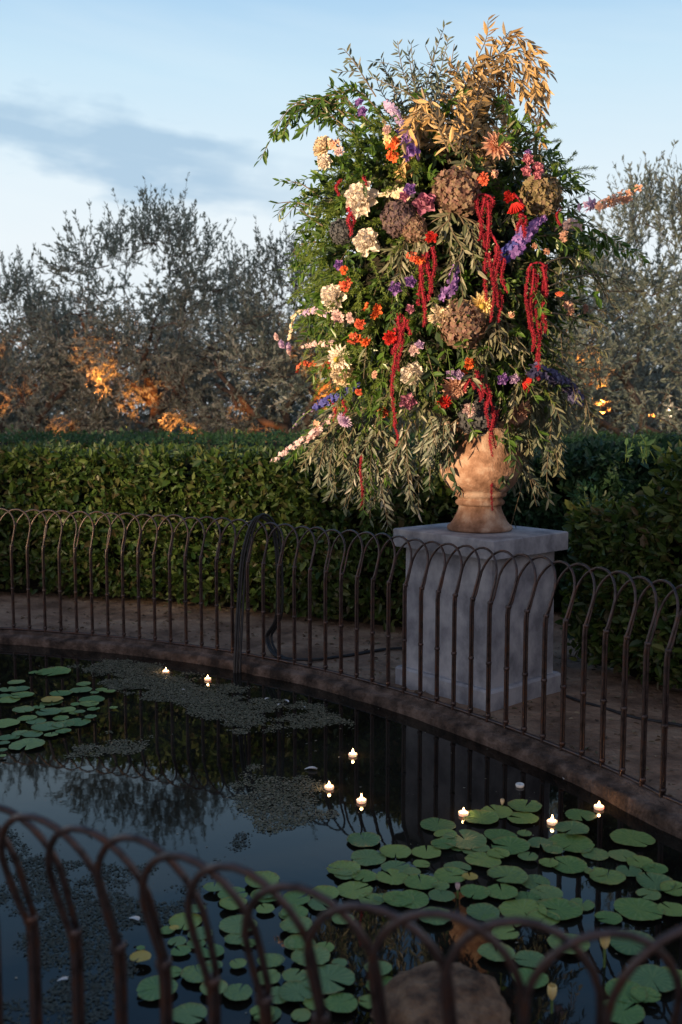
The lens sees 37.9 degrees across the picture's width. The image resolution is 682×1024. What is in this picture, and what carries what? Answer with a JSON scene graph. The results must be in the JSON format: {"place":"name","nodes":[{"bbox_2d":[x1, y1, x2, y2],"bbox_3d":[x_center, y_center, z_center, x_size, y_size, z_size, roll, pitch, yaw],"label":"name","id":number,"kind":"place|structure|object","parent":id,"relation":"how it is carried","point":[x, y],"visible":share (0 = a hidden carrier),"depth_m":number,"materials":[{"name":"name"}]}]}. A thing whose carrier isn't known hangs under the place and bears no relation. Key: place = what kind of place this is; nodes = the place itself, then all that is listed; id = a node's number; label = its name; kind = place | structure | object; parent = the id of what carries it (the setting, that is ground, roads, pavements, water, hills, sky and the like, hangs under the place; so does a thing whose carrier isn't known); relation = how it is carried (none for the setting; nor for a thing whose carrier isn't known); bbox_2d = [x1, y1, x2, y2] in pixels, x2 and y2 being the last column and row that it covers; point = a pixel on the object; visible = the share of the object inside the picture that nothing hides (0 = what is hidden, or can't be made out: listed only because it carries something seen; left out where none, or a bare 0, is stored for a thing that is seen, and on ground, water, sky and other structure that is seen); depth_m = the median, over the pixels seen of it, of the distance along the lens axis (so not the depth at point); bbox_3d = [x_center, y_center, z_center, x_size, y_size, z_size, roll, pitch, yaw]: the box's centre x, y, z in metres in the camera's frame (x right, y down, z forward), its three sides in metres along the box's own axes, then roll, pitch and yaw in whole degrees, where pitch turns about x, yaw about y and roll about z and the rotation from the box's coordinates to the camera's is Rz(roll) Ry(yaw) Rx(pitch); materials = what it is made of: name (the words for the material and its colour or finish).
{"place":"outdoors","nodes":[
{"label":"outdoors","id":0,"kind":"place"},
{"bbox_2d":[0,644,681,1023],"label":"water","id":1,"kind":"structure","parent":0,"point":[408,774],"depth_m":4.12,"materials":[{"name":"liquid"}]},
{"bbox_2d":[9,738,44,749],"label":"lily pad","id":2,"kind":"object","parent":1,"relation":"on","point":[30,743],"visible":1,"depth_m":5.01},
{"bbox_2d":[31,721,63,730],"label":"lily pad","id":3,"kind":"object","parent":1,"relation":"on","point":[45,726],"visible":1,"depth_m":5.30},
{"bbox_2d":[36,666,70,675],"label":"lily pad","id":4,"kind":"object","parent":1,"relation":"on","point":[58,670],"visible":1,"depth_m":6.43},
{"bbox_2d":[0,829,252,1023],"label":"pond weed","id":5,"kind":"object","parent":1,"relation":"on","point":[102,946],"visible":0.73,"depth_m":3.27,"materials":[{"name":"plant"}]},
{"bbox_2d":[129,950,150,961],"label":"lily pad","id":6,"kind":"object","parent":1,"relation":"on","point":[143,955],"visible":1,"depth_m":3.04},
{"bbox_2d":[136,975,177,1000],"bbox_3d":[-0.535,1.381,2.890,0.120,0.005,0.118,-3,8,-22],"label":"lily pad","id":7,"kind":"object","parent":1,"relation":"on","point":[147,984],"visible":0.68,"depth_m":2.89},
{"bbox_2d":[168,913,201,929],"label":"lily pad","id":8,"kind":"object","parent":1,"relation":"on","point":[179,920],"visible":0.69,"depth_m":3.29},
{"bbox_2d":[173,1003,206,1023],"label":"lily pad","id":9,"kind":"object","parent":1,"relation":"on","point":[182,1013],"visible":0.95,"depth_m":2.76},
{"bbox_2d":[180,964,211,982],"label":"lily pad","id":10,"kind":"object","parent":1,"relation":"on","point":[190,974],"visible":0.62,"depth_m":2.96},
{"bbox_2d":[48,658,354,758],"bbox_3d":[-0.928,1.083,5.971,1.553,0.031,2.038,-2,6,-18],"label":"pond weed","id":11,"kind":"object","parent":1,"relation":"on","point":[316,708],"visible":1,"depth_m":5.76,"materials":[{"name":"plant"}]},
{"bbox_2d":[219,896,246,909],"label":"lily pad","id":12,"kind":"object","parent":1,"relation":"on","point":[227,904],"visible":0.64,"depth_m":3.38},
{"bbox_2d":[223,983,251,1000],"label":"lily pad","id":13,"kind":"object","parent":1,"relation":"on","point":[234,992],"visible":1,"depth_m":2.86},
{"bbox_2d":[219,914,257,933],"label":"lily pad","id":14,"kind":"object","parent":1,"relation":"on","point":[230,924],"visible":0.66,"depth_m":3.26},
{"bbox_2d":[245,871,279,887],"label":"lily pad","id":15,"kind":"object","parent":1,"relation":"on","point":[270,877],"visible":0.59,"depth_m":3.56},
{"bbox_2d":[226,764,339,833],"bbox_3d":[-0.262,1.246,4.358,0.518,0.027,0.811,0,6,0],"label":"pond weed","id":16,"kind":"object","parent":1,"relation":"on","point":[308,784],"visible":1,"depth_m":4.29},
{"bbox_2d":[282,968,306,980],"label":"lily pad","id":17,"kind":"object","parent":1,"relation":"on","point":[289,974],"visible":0.97,"depth_m":2.96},
{"bbox_2d":[279,980,311,1001],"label":"lily pad","id":18,"kind":"object","parent":1,"relation":"on","point":[293,990],"visible":0.88,"depth_m":2.87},
{"bbox_2d":[280,916,311,932],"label":"lily pad","id":19,"kind":"object","parent":1,"relation":"on","point":[288,924],"visible":0.63,"depth_m":3.24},
{"bbox_2d":[283,891,309,904],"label":"lily pad","id":20,"kind":"object","parent":1,"relation":"on","point":[292,897],"visible":0.72,"depth_m":3.42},
{"bbox_2d":[291,1008,310,1021],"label":"lily pad","id":21,"kind":"object","parent":1,"relation":"on","point":[302,1014],"visible":0.99,"depth_m":2.77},
{"bbox_2d":[291,944,329,965],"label":"lily pad","id":22,"kind":"object","parent":1,"relation":"on","point":[322,955],"visible":0.64,"depth_m":3.06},
{"bbox_2d":[314,885,339,898],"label":"lily pad","id":23,"kind":"object","parent":1,"relation":"on","point":[332,892],"visible":0.56,"depth_m":3.49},
{"bbox_2d":[301,964,354,993],"bbox_3d":[-0.040,1.375,2.934,0.157,0.007,0.162,2,5,39],"label":"lily pad","id":24,"kind":"object","parent":1,"relation":"on","point":[338,973],"visible":0.72,"depth_m":2.94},
{"bbox_2d":[325,993,357,1012],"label":"lily pad","id":25,"kind":"object","parent":1,"relation":"on","point":[337,1002],"visible":0.98,"depth_m":2.82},
{"bbox_2d":[326,860,359,875],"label":"lily pad","id":26,"kind":"object","parent":1,"relation":"on","point":[350,865],"visible":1,"depth_m":3.67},
{"bbox_2d":[337,881,372,898],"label":"lily pad","id":27,"kind":"object","parent":1,"relation":"on","point":[350,889],"visible":1,"depth_m":3.49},
{"bbox_2d":[346,832,380,846],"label":"lily pad","id":28,"kind":"object","parent":1,"relation":"on","point":[369,839],"visible":1,"depth_m":3.91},
{"bbox_2d":[352,869,376,881],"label":"lily pad","id":29,"kind":"object","parent":1,"relation":"on","point":[367,875],"visible":1,"depth_m":3.59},
{"bbox_2d":[351,849,385,865],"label":"lily pad","id":30,"kind":"object","parent":1,"relation":"on","point":[371,857],"visible":1,"depth_m":3.75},
{"bbox_2d":[376,868,407,884],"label":"lily pad","id":31,"kind":"object","parent":1,"relation":"on","point":[394,878],"visible":1,"depth_m":3.58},
{"bbox_2d":[381,860,409,873],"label":"lily pad","id":32,"kind":"object","parent":1,"relation":"on","point":[393,864],"visible":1,"depth_m":3.68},
{"bbox_2d":[379,844,411,858],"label":"lily pad","id":33,"kind":"object","parent":1,"relation":"on","point":[399,851],"visible":1,"depth_m":3.80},
{"bbox_2d":[393,890,428,908],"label":"lily pad","id":34,"kind":"object","parent":1,"relation":"on","point":[421,899],"visible":1,"depth_m":3.42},
{"bbox_2d":[404,874,438,889],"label":"lily pad","id":35,"kind":"object","parent":1,"relation":"on","point":[414,882],"visible":1,"depth_m":3.54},
{"bbox_2d":[411,845,440,858],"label":"lily pad","id":36,"kind":"object","parent":1,"relation":"on","point":[431,852],"visible":1,"depth_m":3.79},
{"bbox_2d":[420,817,455,830],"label":"lily pad","id":37,"kind":"object","parent":1,"relation":"on","point":[432,824],"visible":1,"depth_m":4.06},
{"bbox_2d":[370,961,510,1023],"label":"pond rock","id":38,"kind":"object","parent":1,"relation":"on","point":[412,995],"visible":0.71,"depth_m":2.75,"materials":[{"name":"stone"}]},
{"bbox_2d":[428,889,455,901],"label":"lily pad","id":39,"kind":"object","parent":1,"relation":"on","point":[441,895],"visible":1,"depth_m":3.44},
{"bbox_2d":[431,838,456,848],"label":"lily pad","id":40,"kind":"object","parent":1,"relation":"on","point":[440,843],"visible":1,"depth_m":3.86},
{"bbox_2d":[434,867,466,882],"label":"lily pad","id":41,"kind":"object","parent":1,"relation":"on","point":[442,874],"visible":0.99,"depth_m":3.59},
{"bbox_2d":[442,829,486,848],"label":"lily pad","id":42,"kind":"object","parent":1,"relation":"on","point":[470,839],"visible":1,"depth_m":3.90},
{"bbox_2d":[460,884,490,899],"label":"lily pad","id":43,"kind":"object","parent":1,"relation":"on","point":[468,890],"visible":1,"depth_m":3.46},
{"bbox_2d":[463,810,498,823],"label":"lily pad","id":44,"kind":"object","parent":1,"relation":"on","point":[477,816],"visible":1,"depth_m":4.12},
{"bbox_2d":[466,903,499,920],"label":"lily pad","id":45,"kind":"object","parent":1,"relation":"on","point":[478,911],"visible":0.95,"depth_m":3.35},
{"bbox_2d":[465,852,500,867],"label":"lily pad","id":46,"kind":"object","parent":1,"relation":"on","point":[483,859],"visible":1,"depth_m":3.71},
{"bbox_2d":[477,942,514,961],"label":"lily pad","id":47,"kind":"object","parent":1,"relation":"on","point":[487,951],"visible":0.64,"depth_m":3.08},
{"bbox_2d":[481,804,513,817],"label":"lily pad","id":48,"kind":"object","parent":1,"relation":"on","point":[503,811],"visible":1,"depth_m":4.19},
{"bbox_2d":[487,848,509,857],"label":"lily pad","id":49,"kind":"object","parent":1,"relation":"on","point":[494,852],"visible":1,"depth_m":3.77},
{"bbox_2d":[484,829,516,839],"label":"lily pad","id":50,"kind":"object","parent":1,"relation":"on","point":[491,834],"visible":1,"depth_m":3.95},
{"bbox_2d":[485,883,517,898],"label":"lily pad","id":51,"kind":"object","parent":1,"relation":"on","point":[506,891],"visible":1,"depth_m":3.46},
{"bbox_2d":[491,927,518,939],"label":"lily pad","id":52,"kind":"object","parent":1,"relation":"on","point":[500,933],"visible":0.77,"depth_m":3.19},
{"bbox_2d":[487,865,527,883],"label":"lily pad","id":53,"kind":"object","parent":1,"relation":"on","point":[515,875],"visible":1,"depth_m":3.59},
{"bbox_2d":[491,836,530,854],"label":"lily pad","id":54,"kind":"object","parent":1,"relation":"on","point":[513,845],"visible":1,"depth_m":3.85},
{"bbox_2d":[498,899,546,919],"bbox_3d":[0.616,1.342,3.349,0.162,0.006,0.157,-3,7,-15],"label":"lily pad","id":55,"kind":"object","parent":1,"relation":"on","point":[519,907],"visible":0.84,"depth_m":3.37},
{"bbox_2d":[507,812,538,823],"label":"lily pad","id":56,"kind":"object","parent":1,"relation":"on","point":[526,818],"visible":1,"depth_m":4.11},
{"bbox_2d":[508,799,541,812],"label":"lily pad","id":57,"kind":"object","parent":1,"relation":"on","point":[520,805],"visible":1,"depth_m":4.25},
{"bbox_2d":[514,950,543,967],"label":"lily pad","id":58,"kind":"object","parent":1,"relation":"on","point":[531,958],"visible":0.86,"depth_m":3.05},
{"bbox_2d":[511,968,548,988],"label":"lily pad","id":59,"kind":"object","parent":1,"relation":"on","point":[543,980],"visible":0.44,"depth_m":2.94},
{"bbox_2d":[522,874,549,889],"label":"lily pad","id":60,"kind":"object","parent":1,"relation":"on","point":[531,881],"visible":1,"depth_m":3.56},
{"bbox_2d":[528,837,552,847],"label":"lily pad","id":61,"kind":"object","parent":1,"relation":"on","point":[536,842],"visible":1,"depth_m":3.86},
{"bbox_2d":[530,884,562,898],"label":"lily pad","id":62,"kind":"object","parent":1,"relation":"on","point":[549,891],"visible":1,"depth_m":3.48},
{"bbox_2d":[537,898,582,919],"bbox_3d":[0.736,1.339,3.348,0.155,0.010,0.155,1,5,16],"label":"lily pad","id":63,"kind":"object","parent":1,"relation":"on","point":[564,909],"visible":1,"depth_m":3.36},
{"bbox_2d":[549,856,587,873],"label":"lily pad","id":64,"kind":"object","parent":1,"relation":"on","point":[573,865],"visible":1,"depth_m":3.69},
{"bbox_2d":[547,933,589,953],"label":"lily pad","id":65,"kind":"object","parent":1,"relation":"on","point":[553,941],"visible":0.38,"depth_m":3.13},
{"bbox_2d":[554,821,588,834],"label":"lily pad","id":66,"kind":"object","parent":1,"relation":"on","point":[575,827],"visible":1,"depth_m":4.00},
{"bbox_2d":[549,833,594,852],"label":"lily pad","id":67,"kind":"object","parent":1,"relation":"on","point":[576,843],"visible":1,"depth_m":3.89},
{"bbox_2d":[565,809,596,820],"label":"lily pad","id":68,"kind":"object","parent":1,"relation":"on","point":[576,814],"visible":1,"depth_m":4.12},
{"bbox_2d":[569,898,594,910],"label":"lily pad","id":69,"kind":"object","parent":1,"relation":"on","point":[587,905],"visible":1,"depth_m":3.39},
{"bbox_2d":[581,847,608,860],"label":"lily pad","id":70,"kind":"object","parent":1,"relation":"on","point":[597,854],"visible":1,"depth_m":3.78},
{"bbox_2d":[588,868,625,884],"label":"lily pad","id":71,"kind":"object","parent":1,"relation":"on","point":[614,877],"visible":1,"depth_m":3.59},
{"bbox_2d":[594,911,621,924],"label":"lily pad","id":72,"kind":"object","parent":1,"relation":"on","point":[613,918],"visible":1,"depth_m":3.30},
{"bbox_2d":[607,849,635,861],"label":"lily pad","id":73,"kind":"object","parent":1,"relation":"on","point":[620,854],"visible":1,"depth_m":3.78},
{"bbox_2d":[605,998,644,1023],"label":"lily pad","id":74,"kind":"object","parent":1,"relation":"on","point":[635,1014],"visible":0.66,"depth_m":2.76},
{"bbox_2d":[605,978,646,1002],"bbox_3d":[0.820,1.381,2.866,0.119,0.008,0.120,0,7,-7],"label":"lily pad","id":75,"kind":"object","parent":1,"relation":"on","point":[626,990],"visible":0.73,"depth_m":2.88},
{"bbox_2d":[616,865,641,876],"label":"lily pad","id":76,"kind":"object","parent":1,"relation":"on","point":[634,871],"visible":1,"depth_m":3.64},
{"bbox_2d":[610,930,653,954],"bbox_3d":[0.916,1.356,3.134,0.153,0.009,0.149,-6,8,-38],"label":"lily pad","id":77,"kind":"object","parent":1,"relation":"on","point":[627,947],"visible":0.45,"depth_m":3.12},
{"bbox_2d":[610,828,654,846],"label":"lily pad","id":78,"kind":"object","parent":1,"relation":"on","point":[624,836],"visible":1,"depth_m":3.92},
{"bbox_2d":[613,898,664,920],"bbox_3d":[1.002,1.339,3.353,0.168,0.006,0.160,4,7,34],"label":"lily pad","id":79,"kind":"object","parent":1,"relation":"on","point":[633,908],"visible":1,"depth_m":3.35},
{"bbox_2d":[626,855,654,868],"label":"lily pad","id":80,"kind":"object","parent":1,"relation":"on","point":[642,861],"visible":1,"depth_m":3.72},
{"bbox_2d":[631,986,661,1002],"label":"lily pad","id":81,"kind":"object","parent":1,"relation":"on","point":[638,994],"visible":1,"depth_m":2.85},
{"bbox_2d":[636,888,660,899],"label":"lily pad","id":82,"kind":"object","parent":1,"relation":"on","point":[653,894],"visible":1,"depth_m":3.46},
{"bbox_2d":[629,964,673,991],"bbox_3d":[0.915,1.375,2.931,0.141,0.006,0.139,-3,8,-2],"label":"lily pad","id":83,"kind":"object","parent":1,"relation":"on","point":[649,975],"visible":0.76,"depth_m":2.94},
{"bbox_2d":[642,862,667,873],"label":"lily pad","id":84,"kind":"object","parent":1,"relation":"on","point":[658,868],"visible":1,"depth_m":3.66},
{"bbox_2d":[636,872,675,890],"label":"lily pad","id":85,"kind":"object","parent":1,"relation":"on","point":[643,880],"visible":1,"depth_m":3.56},
{"bbox_2d":[657,902,681,915],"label":"lily pad","id":86,"kind":"object","parent":1,"relation":"on","point":[675,909],"visible":1,"depth_m":3.36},
{"bbox_2d":[660,881,681,895],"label":"lily pad","id":87,"kind":"object","parent":1,"relation":"on","point":[665,887],"visible":1,"depth_m":3.50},
{"bbox_2d":[0,415,681,800],"bbox_3d":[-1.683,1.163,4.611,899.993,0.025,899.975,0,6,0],"label":"ground","id":88,"kind":"structure","parent":0,"point":[534,711],"depth_m":6.61,"materials":[{"name":"soil"}]},
{"bbox_2d":[0,243,144,441],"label":"olive tree","id":89,"kind":"object","parent":88,"relation":"on","point":[48,399],"visible":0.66,"depth_m":13.89,"materials":[{"name":"green plant"}]},
{"bbox_2d":[0,294,181,441],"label":"olive tree","id":90,"kind":"object","parent":88,"relation":"on","point":[58,407],"visible":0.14,"depth_m":18.96,"materials":[{"name":"green plant"}]},
{"bbox_2d":[1,172,307,441],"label":"olive tree","id":91,"kind":"object","parent":88,"relation":"on","point":[138,356],"visible":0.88,"depth_m":13.70,"materials":[{"name":"green plant"}]},
{"bbox_2d":[108,286,332,442],"bbox_3d":[-2.319,-2.271,18.846,4.364,4.166,4.720,-1,6,-12],"label":"olive tree","id":92,"kind":"object","parent":88,"relation":"on","point":[178,427],"visible":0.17,"depth_m":18.25,"materials":[{"name":"green plant"}]},
{"bbox_2d":[0,438,458,632],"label":"clipped hedge","id":93,"kind":"object","parent":88,"relation":"on","point":[199,481],"visible":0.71,"depth_m":8.10,"materials":[{"name":"green plant"}]},
{"bbox_2d":[140,215,431,442],"bbox_3d":[-0.693,-1.998,13.997,4.352,4.524,4.027,5,8,41],"label":"olive tree","id":94,"kind":"object","parent":88,"relation":"on","point":[239,397],"visible":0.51,"depth_m":13.65,"materials":[{"name":"green plant"}]},
{"bbox_2d":[214,269,416,442],"bbox_3d":[-0.108,-2.634,19.791,5.193,4.584,5.578,-5,8,-43],"label":"olive tree","id":95,"kind":"object","parent":88,"relation":"on","point":[301,400],"visible":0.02,"depth_m":19.53,"materials":[{"name":"green plant"}]},
{"bbox_2d":[0,629,681,838],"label":"kerb","id":96,"kind":"structure","parent":88,"relation":"on","point":[640,803],"depth_m":5.44,"materials":[{"name":"stone"}]},
{"bbox_2d":[0,804,681,1023],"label":"hoop fence","id":97,"kind":"object","parent":96,"relation":"on","point":[320,1013],"visible":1,"depth_m":1.61,"materials":[{"name":"brown metal"}]},
{"bbox_2d":[0,508,681,805],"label":"hoop fence","id":98,"kind":"object","parent":96,"relation":"on","point":[600,763],"visible":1,"depth_m":5.52,"materials":[{"name":"brown metal"}]},
{"bbox_2d":[233,513,401,672],"bbox_3d":[-0.041,0.522,6.596,1.363,1.039,0.317,-1,6,-7],"label":"black cable","id":99,"kind":"object","parent":98,"relation":"attached to","point":[240,611],"visible":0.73,"depth_m":6.49,"materials":[{"name":"rubber"}]},
{"bbox_2d":[0,592,681,795],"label":"leaf litter","id":100,"kind":"object","parent":88,"relation":"on","point":[597,720],"visible":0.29,"depth_m":6.94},
{"bbox_2d":[0,424,681,448],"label":"hedge","id":101,"kind":"object","parent":88,"relation":"on","point":[241,439],"visible":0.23,"depth_m":11.02,"materials":[{"name":"green plant"}]},
{"bbox_2d":[5,341,679,442],"bbox_3d":[0.988,-2.422,23.683,34.235,3.540,1.882,0,6,0],"label":"distant scrub","id":102,"kind":"object","parent":88,"relation":"on","point":[61,424],"depth_m":23.41,"materials":[{"name":"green plant"}]},
{"bbox_2d":[271,274,552,439],"bbox_3d":[1.447,-2.200,14.709,4.620,4.746,4.300,5,7,38],"label":"olive tree","id":103,"kind":"object","parent":88,"relation":"on","point":[384,391],"visible":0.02,"depth_m":14.35,"materials":[{"name":"green plant"}]},
{"bbox_2d":[393,522,567,711],"bbox_3d":[0.807,0.579,5.833,0.664,0.955,0.774,-5,8,-40],"label":"stone pedestal","id":104,"kind":"object","parent":88,"relation":"on","point":[531,542],"visible":0.64,"depth_m":5.59,"materials":[{"name":"stone"}]},
{"bbox_2d":[440,421,521,532],"bbox_3d":[0.807,-0.211,5.753,0.476,0.632,0.476,0,6,0],"label":"terracotta urn","id":105,"kind":"object","parent":104,"relation":"on","point":[479,469],"visible":0.8,"depth_m":5.59,"materials":[{"name":"ceramic"}]},
{"bbox_2d":[254,14,649,532],"bbox_3d":[0.625,-1.229,5.355,2.198,2.851,1.274,0,6,0],"label":"flower arrangement","id":106,"kind":"object","parent":105,"relation":"in","point":[440,228],"visible":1,"depth_m":5.14,"materials":[{"name":"multicoloured plant"}]},
{"bbox_2d":[491,273,681,441],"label":"olive tree","id":107,"kind":"object","parent":88,"relation":"on","point":[612,386],"visible":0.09,"depth_m":14.88,"materials":[{"name":"green plant"}]},
{"bbox_2d":[501,433,681,616],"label":"dark shrubbery","id":108,"kind":"object","parent":88,"relation":"on","point":[616,476],"visible":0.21,"depth_m":7.74,"materials":[{"name":"green plant"}]},
{"bbox_2d":[506,140,681,440],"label":"olive tree","id":109,"kind":"object","parent":88,"relation":"on","point":[648,203],"visible":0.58,"depth_m":11.90,"materials":[{"name":"green plant"}]},
{"bbox_2d":[554,425,681,689],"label":"clipped hedge","id":110,"kind":"object","parent":88,"relation":"on","point":[640,537],"visible":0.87,"depth_m":5.77,"materials":[{"name":"green plant"}]},
{"bbox_2d":[556,269,681,437],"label":"olive tree","id":111,"kind":"object","parent":88,"relation":"on","point":[618,315],"visible":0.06,"depth_m":18.02,"materials":[{"name":"green plant"}]},
{"bbox_2d":[560,694,681,726],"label":"irrigation pipe","id":112,"kind":"object","parent":88,"relation":"on","point":[628,715],"visible":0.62,"depth_m":5.33,"materials":[{"name":"plastic"}]},
{"bbox_2d":[563,285,681,431],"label":"olive tree","id":113,"kind":"object","parent":88,"relation":"on","point":[667,374],"visible":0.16,"depth_m":17.26,"materials":[{"name":"green plant"}]},
{"bbox_2d":[0,0,681,414],"label":"sky","id":114,"kind":"structure","parent":0,"point":[97,97],"materials":[{"name":"blue"}]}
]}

